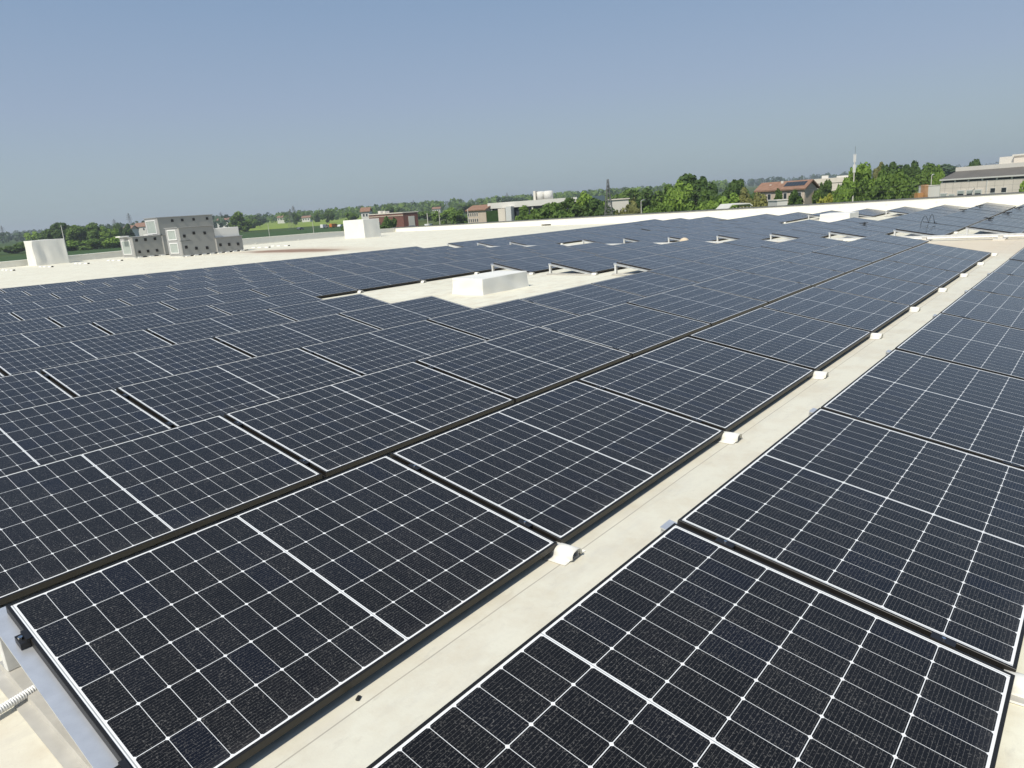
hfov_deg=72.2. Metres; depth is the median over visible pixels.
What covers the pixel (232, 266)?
solar panel
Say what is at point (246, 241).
parapet wall
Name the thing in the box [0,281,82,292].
solar panel
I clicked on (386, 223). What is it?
bush
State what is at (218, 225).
farm house
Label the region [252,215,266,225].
tree
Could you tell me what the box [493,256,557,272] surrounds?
solar panel
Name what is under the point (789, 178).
distant woods
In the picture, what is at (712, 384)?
solar panel
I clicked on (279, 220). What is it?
farm house
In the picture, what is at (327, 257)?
solar panel
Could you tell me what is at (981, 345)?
solar panel
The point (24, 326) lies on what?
solar panel
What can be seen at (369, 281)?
solar panel
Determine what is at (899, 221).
solar panel
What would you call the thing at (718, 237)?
mounting triangle
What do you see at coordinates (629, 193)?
tree
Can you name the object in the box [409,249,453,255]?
solar panel
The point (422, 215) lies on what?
tree
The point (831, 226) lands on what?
solar panel
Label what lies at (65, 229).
tree
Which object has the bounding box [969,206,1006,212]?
solar panel
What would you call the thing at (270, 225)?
crop field
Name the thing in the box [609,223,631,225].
solar panel
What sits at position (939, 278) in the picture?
solar panel
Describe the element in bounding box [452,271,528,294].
skylight box
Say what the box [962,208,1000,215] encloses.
solar panel
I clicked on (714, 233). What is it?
solar panel
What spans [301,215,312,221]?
farm house
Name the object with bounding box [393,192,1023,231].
parapet wall
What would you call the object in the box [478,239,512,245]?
solar panel
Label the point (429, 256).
solar panel
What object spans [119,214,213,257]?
air handling unit
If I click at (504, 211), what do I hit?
modern building
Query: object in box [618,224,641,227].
solar panel
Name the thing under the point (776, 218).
solar panel
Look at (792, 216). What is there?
solar panel
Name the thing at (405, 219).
brick building
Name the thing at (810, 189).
overhead wire
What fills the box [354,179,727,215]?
field hedges
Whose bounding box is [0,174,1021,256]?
ground
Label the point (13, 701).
flexible conduit
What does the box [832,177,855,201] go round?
tree
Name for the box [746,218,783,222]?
solar panel
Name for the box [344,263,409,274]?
solar panel
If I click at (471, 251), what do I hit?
solar panel
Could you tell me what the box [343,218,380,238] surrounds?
vent box
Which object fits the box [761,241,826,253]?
solar panel
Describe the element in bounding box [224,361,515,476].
solar panel
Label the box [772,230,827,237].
solar panel
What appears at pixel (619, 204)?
pale shed
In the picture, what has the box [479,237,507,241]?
solar panel
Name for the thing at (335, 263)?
solar panel
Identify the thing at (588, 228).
solar panel
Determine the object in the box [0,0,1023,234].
sky
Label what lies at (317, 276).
solar panel
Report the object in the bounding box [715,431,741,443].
roof anchor
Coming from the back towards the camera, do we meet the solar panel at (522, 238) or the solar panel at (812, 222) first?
the solar panel at (522, 238)
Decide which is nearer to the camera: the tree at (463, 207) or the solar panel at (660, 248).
the solar panel at (660, 248)
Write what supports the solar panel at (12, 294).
on the roof
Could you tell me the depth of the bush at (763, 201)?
119.31 m
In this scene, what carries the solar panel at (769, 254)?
on the roof
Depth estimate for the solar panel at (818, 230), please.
22.68 m
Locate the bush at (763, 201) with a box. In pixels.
[749,193,767,206]
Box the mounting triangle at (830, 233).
[828,232,857,240]
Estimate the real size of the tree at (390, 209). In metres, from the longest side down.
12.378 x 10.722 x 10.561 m
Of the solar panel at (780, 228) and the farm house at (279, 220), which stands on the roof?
the solar panel at (780, 228)
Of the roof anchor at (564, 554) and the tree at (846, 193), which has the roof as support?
the roof anchor at (564, 554)
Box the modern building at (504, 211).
[486,191,604,221]
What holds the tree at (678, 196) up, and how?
on the ground at (422, 221)
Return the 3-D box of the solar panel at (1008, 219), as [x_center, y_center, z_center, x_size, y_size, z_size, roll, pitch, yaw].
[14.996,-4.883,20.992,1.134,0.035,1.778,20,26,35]
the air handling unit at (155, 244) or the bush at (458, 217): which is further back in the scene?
the bush at (458, 217)
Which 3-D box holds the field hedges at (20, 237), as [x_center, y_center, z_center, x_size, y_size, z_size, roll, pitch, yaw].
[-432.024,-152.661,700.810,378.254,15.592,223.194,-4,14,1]
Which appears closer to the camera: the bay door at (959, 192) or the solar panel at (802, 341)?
the solar panel at (802, 341)
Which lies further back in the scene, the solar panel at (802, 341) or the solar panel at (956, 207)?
the solar panel at (956, 207)
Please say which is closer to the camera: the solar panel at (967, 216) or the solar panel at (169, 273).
the solar panel at (169, 273)
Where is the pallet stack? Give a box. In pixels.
[914,185,927,197]
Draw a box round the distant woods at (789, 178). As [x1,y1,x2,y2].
[6,162,998,234]
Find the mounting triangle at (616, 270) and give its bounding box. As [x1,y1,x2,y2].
[612,263,648,274]
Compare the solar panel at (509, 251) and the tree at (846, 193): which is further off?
the tree at (846, 193)
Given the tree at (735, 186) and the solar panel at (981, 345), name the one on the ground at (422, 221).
the tree at (735, 186)
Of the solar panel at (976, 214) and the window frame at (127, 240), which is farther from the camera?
the window frame at (127, 240)
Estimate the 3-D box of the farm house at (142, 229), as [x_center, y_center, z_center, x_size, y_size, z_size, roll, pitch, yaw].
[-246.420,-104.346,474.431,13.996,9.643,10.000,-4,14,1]
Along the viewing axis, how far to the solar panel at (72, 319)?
11.54 m
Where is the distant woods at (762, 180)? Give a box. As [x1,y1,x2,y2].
[11,170,872,237]
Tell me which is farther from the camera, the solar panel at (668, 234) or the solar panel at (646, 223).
the solar panel at (646, 223)
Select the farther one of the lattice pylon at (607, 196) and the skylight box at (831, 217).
the lattice pylon at (607, 196)
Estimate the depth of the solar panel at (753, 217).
36.02 m
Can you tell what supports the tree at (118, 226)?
on the ground at (422, 221)
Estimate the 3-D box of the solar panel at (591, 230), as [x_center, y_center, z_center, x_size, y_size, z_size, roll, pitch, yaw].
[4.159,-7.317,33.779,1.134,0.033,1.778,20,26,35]
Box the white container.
[918,185,939,196]
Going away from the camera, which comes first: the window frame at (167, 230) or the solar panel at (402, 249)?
the solar panel at (402, 249)
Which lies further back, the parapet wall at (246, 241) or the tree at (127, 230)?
the tree at (127, 230)
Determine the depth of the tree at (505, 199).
616.43 m
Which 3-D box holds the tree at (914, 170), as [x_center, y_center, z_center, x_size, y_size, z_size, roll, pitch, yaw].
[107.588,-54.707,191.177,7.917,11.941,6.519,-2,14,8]
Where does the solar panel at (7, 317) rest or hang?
on the roof
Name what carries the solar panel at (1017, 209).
on the roof
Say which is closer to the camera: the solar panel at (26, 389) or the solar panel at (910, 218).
the solar panel at (26, 389)
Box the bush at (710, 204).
[699,199,714,209]
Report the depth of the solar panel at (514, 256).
19.38 m
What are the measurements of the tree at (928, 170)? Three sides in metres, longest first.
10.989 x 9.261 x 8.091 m
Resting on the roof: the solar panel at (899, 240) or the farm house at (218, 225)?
the solar panel at (899, 240)
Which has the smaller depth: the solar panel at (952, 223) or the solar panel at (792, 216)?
the solar panel at (952, 223)
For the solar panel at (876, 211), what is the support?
on the roof
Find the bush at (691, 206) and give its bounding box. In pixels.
[685,201,708,210]
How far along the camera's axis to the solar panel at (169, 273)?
20.59 m
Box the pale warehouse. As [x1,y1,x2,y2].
[814,175,848,190]
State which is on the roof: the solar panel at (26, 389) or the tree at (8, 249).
the solar panel at (26, 389)
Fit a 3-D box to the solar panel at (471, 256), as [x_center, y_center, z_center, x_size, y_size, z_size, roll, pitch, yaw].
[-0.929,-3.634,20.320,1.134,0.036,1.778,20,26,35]
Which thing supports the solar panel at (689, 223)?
on the roof
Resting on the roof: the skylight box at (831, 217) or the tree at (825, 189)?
the skylight box at (831, 217)
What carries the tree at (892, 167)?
on the ground at (422, 221)
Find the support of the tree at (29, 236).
on the ground at (422, 221)
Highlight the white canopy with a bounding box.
[716,203,752,208]
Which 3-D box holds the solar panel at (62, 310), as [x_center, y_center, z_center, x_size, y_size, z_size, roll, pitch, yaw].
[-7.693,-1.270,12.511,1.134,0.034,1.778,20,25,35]
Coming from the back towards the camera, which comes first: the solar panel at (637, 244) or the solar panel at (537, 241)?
the solar panel at (537, 241)
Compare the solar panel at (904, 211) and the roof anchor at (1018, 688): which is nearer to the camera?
the roof anchor at (1018, 688)
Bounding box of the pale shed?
[607,198,629,211]
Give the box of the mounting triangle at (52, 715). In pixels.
[0,606,117,767]
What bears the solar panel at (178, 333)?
on the roof
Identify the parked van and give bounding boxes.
[320,224,328,228]
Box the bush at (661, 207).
[643,201,674,212]
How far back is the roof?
3.30 m
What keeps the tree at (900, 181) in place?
on the ground at (422, 221)
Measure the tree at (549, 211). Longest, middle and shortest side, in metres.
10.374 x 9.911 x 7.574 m
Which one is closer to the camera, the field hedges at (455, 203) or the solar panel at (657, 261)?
the solar panel at (657, 261)
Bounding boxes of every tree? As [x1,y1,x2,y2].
[0,245,24,252]
[13,242,25,251]
[23,230,44,240]
[38,222,65,241]
[53,222,76,240]
[65,224,98,241]
[85,222,111,238]
[97,226,119,238]
[107,223,122,234]
[120,223,135,236]
[228,211,251,231]
[249,219,262,228]
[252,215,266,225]
[291,212,300,224]
[310,211,320,221]
[320,210,334,222]
[345,211,358,219]
[384,205,399,212]
[418,211,432,219]
[431,207,455,223]
[455,204,478,212]
[495,196,527,202]
[528,202,574,219]
[558,197,587,216]
[576,190,604,210]
[584,197,616,216]
[604,188,641,204]
[635,188,662,211]
[650,184,673,210]
[663,180,693,210]
[678,173,717,206]
[697,189,723,207]
[721,179,755,205]
[739,187,760,207]
[774,188,782,199]
[787,189,803,204]
[812,188,826,203]
[817,179,833,201]
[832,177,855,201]
[845,162,874,200]
[857,169,890,200]
[872,162,883,179]
[878,168,911,198]
[881,161,905,174]
[903,160,920,197]
[910,162,944,192]
[921,164,967,176]
[931,168,944,195]
[968,159,980,165]
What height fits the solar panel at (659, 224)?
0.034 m
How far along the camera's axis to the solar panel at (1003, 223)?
19.66 m
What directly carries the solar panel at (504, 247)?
on the roof
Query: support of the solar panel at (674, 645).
on the mounting triangle at (666, 525)
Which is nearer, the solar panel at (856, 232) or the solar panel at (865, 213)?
the solar panel at (856, 232)
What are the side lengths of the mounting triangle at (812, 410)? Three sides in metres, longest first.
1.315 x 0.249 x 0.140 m
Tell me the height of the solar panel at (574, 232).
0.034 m
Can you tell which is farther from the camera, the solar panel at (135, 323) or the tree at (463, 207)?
the tree at (463, 207)
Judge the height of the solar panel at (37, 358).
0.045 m
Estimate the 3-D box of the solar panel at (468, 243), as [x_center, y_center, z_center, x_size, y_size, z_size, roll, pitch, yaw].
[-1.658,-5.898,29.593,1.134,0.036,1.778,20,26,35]
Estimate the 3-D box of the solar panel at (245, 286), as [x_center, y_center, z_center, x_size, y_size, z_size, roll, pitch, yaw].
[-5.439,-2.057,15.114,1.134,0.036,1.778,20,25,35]
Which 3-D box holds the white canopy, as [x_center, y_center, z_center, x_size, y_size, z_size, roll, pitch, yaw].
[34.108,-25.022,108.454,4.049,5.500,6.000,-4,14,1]
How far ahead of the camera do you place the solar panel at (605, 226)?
37.59 m
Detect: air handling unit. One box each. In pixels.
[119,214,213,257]
[164,225,247,256]
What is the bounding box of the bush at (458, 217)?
[446,209,467,223]
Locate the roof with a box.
[0,205,1023,767]
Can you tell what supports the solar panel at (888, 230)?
on the roof
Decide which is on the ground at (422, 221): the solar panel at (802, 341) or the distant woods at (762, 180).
the distant woods at (762, 180)
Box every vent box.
[23,238,69,265]
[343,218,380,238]
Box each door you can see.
[408,216,414,225]
[957,190,964,194]
[966,189,973,194]
[974,189,982,194]
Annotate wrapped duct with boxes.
[213,227,238,236]
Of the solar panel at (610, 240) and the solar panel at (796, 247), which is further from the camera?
the solar panel at (610, 240)
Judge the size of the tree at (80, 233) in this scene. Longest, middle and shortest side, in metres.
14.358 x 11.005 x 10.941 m
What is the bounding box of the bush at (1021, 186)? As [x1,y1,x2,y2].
[1019,181,1023,191]
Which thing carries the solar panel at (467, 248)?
on the roof
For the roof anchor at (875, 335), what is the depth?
6.96 m
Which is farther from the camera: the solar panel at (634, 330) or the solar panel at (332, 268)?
the solar panel at (332, 268)
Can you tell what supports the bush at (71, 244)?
on the lawn at (111, 249)
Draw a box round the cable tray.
[486,233,1023,246]
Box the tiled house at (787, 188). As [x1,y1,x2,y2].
[754,179,819,203]
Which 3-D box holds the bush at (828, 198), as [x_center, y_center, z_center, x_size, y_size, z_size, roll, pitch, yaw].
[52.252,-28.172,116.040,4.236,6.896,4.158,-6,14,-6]
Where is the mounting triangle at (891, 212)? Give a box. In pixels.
[884,211,903,216]
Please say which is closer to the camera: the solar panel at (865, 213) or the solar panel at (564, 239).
the solar panel at (564, 239)
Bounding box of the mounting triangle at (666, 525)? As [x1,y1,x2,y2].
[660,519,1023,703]
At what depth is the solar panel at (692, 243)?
19.93 m
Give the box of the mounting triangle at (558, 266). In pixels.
[546,263,598,274]
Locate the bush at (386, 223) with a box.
[380,216,396,228]
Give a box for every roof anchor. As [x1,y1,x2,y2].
[544,542,585,565]
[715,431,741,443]
[809,371,828,379]
[866,333,882,338]
[906,307,920,311]
[936,288,947,291]
[1004,669,1023,706]
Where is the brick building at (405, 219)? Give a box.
[368,211,418,226]
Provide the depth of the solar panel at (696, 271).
12.59 m
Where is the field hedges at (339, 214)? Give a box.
[244,205,387,222]
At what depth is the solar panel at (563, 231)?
34.98 m
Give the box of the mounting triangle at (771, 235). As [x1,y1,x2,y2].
[770,234,796,241]
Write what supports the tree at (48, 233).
on the ground at (422, 221)
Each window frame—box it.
[121,240,132,254]
[145,220,156,233]
[167,230,176,239]
[169,243,179,253]
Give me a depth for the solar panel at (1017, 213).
23.72 m
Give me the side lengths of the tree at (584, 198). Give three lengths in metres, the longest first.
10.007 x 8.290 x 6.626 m
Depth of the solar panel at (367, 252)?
25.84 m
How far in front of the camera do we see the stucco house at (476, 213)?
186.40 m
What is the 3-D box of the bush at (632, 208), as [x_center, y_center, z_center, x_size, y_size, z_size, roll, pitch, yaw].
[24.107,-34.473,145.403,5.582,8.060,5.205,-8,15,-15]
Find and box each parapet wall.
[0,228,394,267]
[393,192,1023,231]
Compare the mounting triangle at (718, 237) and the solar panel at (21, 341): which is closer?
the solar panel at (21, 341)
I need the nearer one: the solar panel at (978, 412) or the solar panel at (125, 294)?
the solar panel at (978, 412)
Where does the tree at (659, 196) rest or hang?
on the ground at (422, 221)
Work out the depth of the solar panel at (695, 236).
23.49 m
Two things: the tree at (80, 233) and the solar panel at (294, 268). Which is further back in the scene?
the tree at (80, 233)
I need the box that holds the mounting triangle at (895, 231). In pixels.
[893,230,926,235]
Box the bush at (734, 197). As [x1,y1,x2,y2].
[714,192,750,208]
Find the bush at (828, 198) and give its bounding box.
[816,193,832,202]
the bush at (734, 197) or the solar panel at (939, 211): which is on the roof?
the solar panel at (939, 211)
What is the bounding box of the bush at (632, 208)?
[615,197,640,214]
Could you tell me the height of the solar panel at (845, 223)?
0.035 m
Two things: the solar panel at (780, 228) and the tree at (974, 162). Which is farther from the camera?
the tree at (974, 162)
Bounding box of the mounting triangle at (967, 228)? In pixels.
[966,227,1003,233]
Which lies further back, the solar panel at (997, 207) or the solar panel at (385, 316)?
the solar panel at (997, 207)
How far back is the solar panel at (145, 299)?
13.89 m
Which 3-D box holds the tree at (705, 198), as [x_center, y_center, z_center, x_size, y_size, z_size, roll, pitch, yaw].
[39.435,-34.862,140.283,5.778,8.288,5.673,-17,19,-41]
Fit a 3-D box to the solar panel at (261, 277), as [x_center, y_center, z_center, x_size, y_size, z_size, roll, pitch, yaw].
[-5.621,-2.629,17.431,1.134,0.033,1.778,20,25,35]
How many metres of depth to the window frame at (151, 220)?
41.37 m
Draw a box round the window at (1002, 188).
[1001,187,1006,192]
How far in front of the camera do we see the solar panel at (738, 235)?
22.44 m
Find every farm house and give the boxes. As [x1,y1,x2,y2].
[130,225,139,235]
[135,222,146,235]
[217,218,229,227]
[277,216,287,223]
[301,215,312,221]
[432,207,441,212]
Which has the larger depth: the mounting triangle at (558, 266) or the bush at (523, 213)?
the bush at (523, 213)
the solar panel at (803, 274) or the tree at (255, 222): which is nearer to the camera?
the solar panel at (803, 274)
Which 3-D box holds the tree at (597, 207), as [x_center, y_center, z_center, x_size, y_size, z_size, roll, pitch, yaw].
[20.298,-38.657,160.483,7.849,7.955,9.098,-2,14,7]
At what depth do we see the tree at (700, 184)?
160.12 m
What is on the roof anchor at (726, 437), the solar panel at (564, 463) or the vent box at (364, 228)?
the solar panel at (564, 463)
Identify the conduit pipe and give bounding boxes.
[843,235,1023,240]
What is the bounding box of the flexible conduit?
[0,685,36,713]
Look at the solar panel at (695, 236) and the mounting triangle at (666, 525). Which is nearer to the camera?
the mounting triangle at (666, 525)
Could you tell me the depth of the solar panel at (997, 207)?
29.73 m
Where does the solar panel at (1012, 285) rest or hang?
on the mounting triangle
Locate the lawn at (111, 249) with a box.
[0,227,340,261]
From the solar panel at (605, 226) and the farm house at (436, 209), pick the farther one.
the farm house at (436, 209)
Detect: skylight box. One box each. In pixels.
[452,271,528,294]
[819,211,858,221]
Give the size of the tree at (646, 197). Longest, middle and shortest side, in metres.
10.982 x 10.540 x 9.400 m
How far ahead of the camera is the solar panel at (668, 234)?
25.93 m
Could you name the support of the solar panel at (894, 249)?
on the roof
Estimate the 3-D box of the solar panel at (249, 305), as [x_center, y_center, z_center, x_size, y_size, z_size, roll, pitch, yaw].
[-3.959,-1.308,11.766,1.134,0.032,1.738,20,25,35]
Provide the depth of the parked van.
366.51 m
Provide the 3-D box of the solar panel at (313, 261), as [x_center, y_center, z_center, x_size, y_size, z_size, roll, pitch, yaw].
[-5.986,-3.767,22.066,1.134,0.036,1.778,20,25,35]
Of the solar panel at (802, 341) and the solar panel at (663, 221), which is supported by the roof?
the solar panel at (663, 221)
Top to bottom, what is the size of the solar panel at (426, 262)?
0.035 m
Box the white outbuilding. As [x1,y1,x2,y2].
[767,199,787,205]
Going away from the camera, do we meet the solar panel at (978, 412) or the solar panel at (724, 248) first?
the solar panel at (978, 412)
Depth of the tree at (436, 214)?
299.65 m
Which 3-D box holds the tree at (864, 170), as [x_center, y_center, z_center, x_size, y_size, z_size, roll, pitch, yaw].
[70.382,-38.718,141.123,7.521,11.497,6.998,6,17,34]
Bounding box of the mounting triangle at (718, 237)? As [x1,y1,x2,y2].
[716,236,737,243]
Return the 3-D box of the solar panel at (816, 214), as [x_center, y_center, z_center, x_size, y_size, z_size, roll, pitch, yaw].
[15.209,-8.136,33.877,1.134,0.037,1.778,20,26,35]
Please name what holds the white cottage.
on the ground at (422, 221)
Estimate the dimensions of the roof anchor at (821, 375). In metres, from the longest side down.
0.295 x 0.161 x 0.046 m
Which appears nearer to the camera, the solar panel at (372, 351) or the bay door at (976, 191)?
the solar panel at (372, 351)
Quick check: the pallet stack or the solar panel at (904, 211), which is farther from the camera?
the pallet stack
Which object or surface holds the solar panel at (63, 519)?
on the roof
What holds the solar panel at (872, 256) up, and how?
on the roof
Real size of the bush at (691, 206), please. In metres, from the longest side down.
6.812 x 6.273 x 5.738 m
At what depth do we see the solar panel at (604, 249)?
19.67 m
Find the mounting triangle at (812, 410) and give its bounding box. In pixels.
[808,408,816,415]
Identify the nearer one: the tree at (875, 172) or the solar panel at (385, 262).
the solar panel at (385, 262)
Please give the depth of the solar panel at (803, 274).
11.53 m
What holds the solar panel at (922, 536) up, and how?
on the mounting triangle at (812, 410)
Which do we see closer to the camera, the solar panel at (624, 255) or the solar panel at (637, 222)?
the solar panel at (624, 255)
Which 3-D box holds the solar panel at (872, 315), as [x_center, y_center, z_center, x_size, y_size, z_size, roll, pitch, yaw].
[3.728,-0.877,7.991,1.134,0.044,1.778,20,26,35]
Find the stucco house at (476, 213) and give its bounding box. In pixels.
[465,204,490,222]
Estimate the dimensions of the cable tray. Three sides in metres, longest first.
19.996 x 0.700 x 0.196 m
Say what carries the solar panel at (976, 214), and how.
on the roof
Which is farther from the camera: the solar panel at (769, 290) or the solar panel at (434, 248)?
the solar panel at (434, 248)
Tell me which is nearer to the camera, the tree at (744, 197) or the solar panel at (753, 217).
the solar panel at (753, 217)
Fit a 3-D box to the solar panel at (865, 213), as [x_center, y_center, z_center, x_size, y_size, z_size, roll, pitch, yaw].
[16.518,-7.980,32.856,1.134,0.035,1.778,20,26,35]
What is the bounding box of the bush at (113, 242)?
[100,236,132,247]
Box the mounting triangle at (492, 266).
[491,264,534,274]
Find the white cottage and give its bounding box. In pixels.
[360,207,371,218]
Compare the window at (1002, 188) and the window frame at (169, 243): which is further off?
the window at (1002, 188)
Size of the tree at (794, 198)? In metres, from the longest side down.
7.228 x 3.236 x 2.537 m
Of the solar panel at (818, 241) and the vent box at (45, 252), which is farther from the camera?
the vent box at (45, 252)
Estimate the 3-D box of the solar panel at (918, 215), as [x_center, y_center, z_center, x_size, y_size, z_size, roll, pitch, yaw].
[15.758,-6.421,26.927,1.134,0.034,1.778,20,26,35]
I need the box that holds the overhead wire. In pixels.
[616,179,1017,190]
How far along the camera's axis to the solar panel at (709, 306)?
8.90 m
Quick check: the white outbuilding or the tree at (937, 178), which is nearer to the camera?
the white outbuilding
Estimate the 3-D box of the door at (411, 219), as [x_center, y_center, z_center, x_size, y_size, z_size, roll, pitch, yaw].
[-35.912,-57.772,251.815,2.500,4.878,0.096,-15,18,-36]
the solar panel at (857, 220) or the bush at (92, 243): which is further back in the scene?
the bush at (92, 243)
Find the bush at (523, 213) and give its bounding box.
[514,205,539,220]
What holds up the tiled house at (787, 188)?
on the ground at (422, 221)
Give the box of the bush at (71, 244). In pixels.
[65,240,86,250]
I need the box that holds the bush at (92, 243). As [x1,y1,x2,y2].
[76,236,110,250]
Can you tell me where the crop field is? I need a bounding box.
[249,216,361,230]
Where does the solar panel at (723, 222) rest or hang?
on the roof
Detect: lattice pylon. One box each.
[288,209,295,228]
[604,179,612,214]
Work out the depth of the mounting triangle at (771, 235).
20.98 m
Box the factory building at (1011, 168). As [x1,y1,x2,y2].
[939,154,1023,195]
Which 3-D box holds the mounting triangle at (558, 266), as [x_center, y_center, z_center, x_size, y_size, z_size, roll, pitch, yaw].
[1.299,-2.505,15.306,1.315,0.244,0.140,8,19,39]
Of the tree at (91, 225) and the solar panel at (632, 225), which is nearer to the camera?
the solar panel at (632, 225)
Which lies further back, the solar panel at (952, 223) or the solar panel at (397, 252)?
the solar panel at (397, 252)
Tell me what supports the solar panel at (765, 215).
on the roof
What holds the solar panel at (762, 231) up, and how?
on the roof
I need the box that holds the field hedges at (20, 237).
[0,214,245,243]
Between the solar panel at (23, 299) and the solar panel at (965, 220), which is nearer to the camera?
the solar panel at (23, 299)
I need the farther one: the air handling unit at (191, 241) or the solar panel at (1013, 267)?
the air handling unit at (191, 241)
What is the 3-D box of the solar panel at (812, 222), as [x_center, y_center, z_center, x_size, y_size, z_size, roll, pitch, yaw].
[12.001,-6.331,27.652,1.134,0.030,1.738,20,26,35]
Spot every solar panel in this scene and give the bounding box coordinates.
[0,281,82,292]
[0,291,29,298]
[0,293,58,304]
[0,296,91,312]
[0,312,21,322]
[0,317,60,335]
[0,323,110,352]
[0,329,172,375]
[0,370,73,413]
[0,389,173,475]
[0,415,325,605]
[6,455,556,767]
[11,299,129,319]
[23,283,109,294]
[40,338,251,396]
[48,302,174,326]
[51,284,141,297]
[77,274,149,284]
[82,286,177,301]
[92,305,228,334]
[104,275,179,285]
[116,347,361,427]
[118,288,218,305]
[134,276,212,288]
[144,268,208,276]
[146,309,294,344]
[160,289,266,309]
[168,277,250,290]
[173,269,240,278]
[204,263,262,270]
[205,269,274,279]
[206,278,291,292]
[209,292,322,314]
[213,314,379,356]
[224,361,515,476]
[235,263,292,271]
[240,270,313,281]
[250,279,357,297]
[257,258,309,265]
[266,263,326,272]
[267,294,390,320]
[280,270,356,282]
[286,258,340,265]
[300,320,486,374]
[302,263,366,273]
[303,254,349,259]
[320,258,374,265]
[326,271,420,290]
[334,254,381,260]
[338,296,473,329]
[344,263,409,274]
[346,250,387,255]
[357,258,414,266]
[366,523,1014,767]
[368,253,416,260]
[376,250,420,255]
[384,246,420,251]
[389,263,474,280]
[390,380,723,542]
[398,257,455,266]
[404,253,455,260]
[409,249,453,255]
[413,246,453,251]
[416,326,631,401]
[427,299,578,339]
[443,257,502,271]
[444,252,498,260]
[446,248,491,255]
[448,240,483,246]
[448,245,487,250]
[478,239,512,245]
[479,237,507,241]
[484,244,525,250]
[487,247,534,254]
[490,251,542,260]
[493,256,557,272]
[504,235,531,238]
[507,236,537,240]
[511,238,560,245]
[521,284,644,314]
[522,243,564,249]
[528,232,556,235]
[530,246,578,254]
[533,234,561,237]
[539,235,583,242]
[540,250,596,260]
[540,303,710,356]
[551,255,622,272]
[552,230,574,232]
[557,231,585,234]
[565,233,605,238]
[565,242,608,249]
[571,227,595,230]
[578,245,628,254]
[578,336,814,431]
[580,229,602,232]
[584,236,630,243]
[590,225,614,228]
[591,271,697,296]
[595,249,656,260]
[599,226,623,229]
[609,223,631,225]
[611,227,645,232]
[613,233,643,238]
[614,241,659,248]
[617,254,689,269]
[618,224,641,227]
[625,235,677,242]
[626,221,645,223]
[627,285,767,325]
[629,225,654,230]
[635,244,688,253]
[636,230,664,234]
[637,222,657,225]
[642,219,661,221]
[642,226,667,230]
[647,261,739,282]
[649,223,670,226]
[651,231,684,237]
[654,220,672,222]
[658,248,721,260]
[666,221,685,223]
[667,239,715,248]
[669,218,686,220]
[670,233,723,240]
[677,408,1023,671]
[678,221,701,224]
[680,219,700,221]
[688,307,870,370]
[692,271,810,303]
[693,253,773,270]
[694,217,725,220]
[694,219,716,222]
[695,243,751,253]
[696,230,730,238]
[712,220,735,223]
[718,231,773,239]
[723,237,778,247]
[728,218,751,221]
[732,221,757,224]
[732,247,801,261]
[741,228,780,237]
[741,260,844,286]
[742,216,764,219]
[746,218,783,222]
[755,214,777,216]
[761,216,796,221]
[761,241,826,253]
[762,286,910,332]
[763,225,796,230]
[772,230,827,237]
[777,214,807,219]
[780,252,871,273]
[781,222,812,227]
[788,236,846,246]
[789,212,812,217]
[792,226,834,235]
[797,219,828,224]
[809,212,824,215]
[812,223,849,229]
[813,245,893,262]
[814,271,938,306]
[821,210,840,212]
[821,349,1023,468]
[829,220,861,226]
[831,228,887,236]
[839,239,912,254]
[843,217,876,222]
[848,224,895,233]
[852,210,881,216]
[853,260,960,287]
[858,209,888,213]
[861,233,928,247]
[866,221,908,228]
[879,218,919,224]
[883,250,977,272]
[887,208,917,213]
[892,215,928,221]
[895,313,1023,379]
[896,225,953,234]
[897,207,925,210]
[903,213,939,218]
[908,243,990,261]
[913,211,946,216]
[913,222,963,231]
[922,209,954,213]
[923,218,972,227]
[930,206,961,211]
[935,216,981,224]
[939,205,968,208]
[940,289,1023,329]
[944,213,988,220]
[955,211,994,217]
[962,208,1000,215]
[968,223,1023,232]
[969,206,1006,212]
[971,272,1023,298]
[977,204,1011,209]
[979,219,1023,227]
[984,202,1015,207]
[991,216,1023,222]
[993,259,1023,276]
[997,213,1023,218]
[1006,210,1023,215]
[1009,249,1023,260]
[1010,208,1023,211]
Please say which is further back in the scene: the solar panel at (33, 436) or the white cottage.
the white cottage
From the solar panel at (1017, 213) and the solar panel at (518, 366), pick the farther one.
the solar panel at (1017, 213)
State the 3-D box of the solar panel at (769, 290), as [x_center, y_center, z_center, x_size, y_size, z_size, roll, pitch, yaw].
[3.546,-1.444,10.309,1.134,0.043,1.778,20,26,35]
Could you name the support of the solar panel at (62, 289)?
on the roof
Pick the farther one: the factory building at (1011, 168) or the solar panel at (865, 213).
the factory building at (1011, 168)
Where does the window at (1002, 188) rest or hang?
in the factory building at (1011, 168)
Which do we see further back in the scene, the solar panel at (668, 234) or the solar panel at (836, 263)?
the solar panel at (668, 234)
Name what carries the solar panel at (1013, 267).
on the roof
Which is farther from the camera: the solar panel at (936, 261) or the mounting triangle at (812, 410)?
the solar panel at (936, 261)
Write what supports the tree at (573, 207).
on the ground at (422, 221)
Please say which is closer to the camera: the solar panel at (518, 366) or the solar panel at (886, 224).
the solar panel at (518, 366)
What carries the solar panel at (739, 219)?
on the roof
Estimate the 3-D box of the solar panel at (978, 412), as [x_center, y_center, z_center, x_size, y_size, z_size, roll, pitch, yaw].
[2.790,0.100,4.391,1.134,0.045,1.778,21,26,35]
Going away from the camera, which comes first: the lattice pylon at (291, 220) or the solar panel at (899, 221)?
the solar panel at (899, 221)
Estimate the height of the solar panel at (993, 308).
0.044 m
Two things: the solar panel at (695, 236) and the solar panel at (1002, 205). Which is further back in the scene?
the solar panel at (1002, 205)
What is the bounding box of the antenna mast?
[852,146,855,200]
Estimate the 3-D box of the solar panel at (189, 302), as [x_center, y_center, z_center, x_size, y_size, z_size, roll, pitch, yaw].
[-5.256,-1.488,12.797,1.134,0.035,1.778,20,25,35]

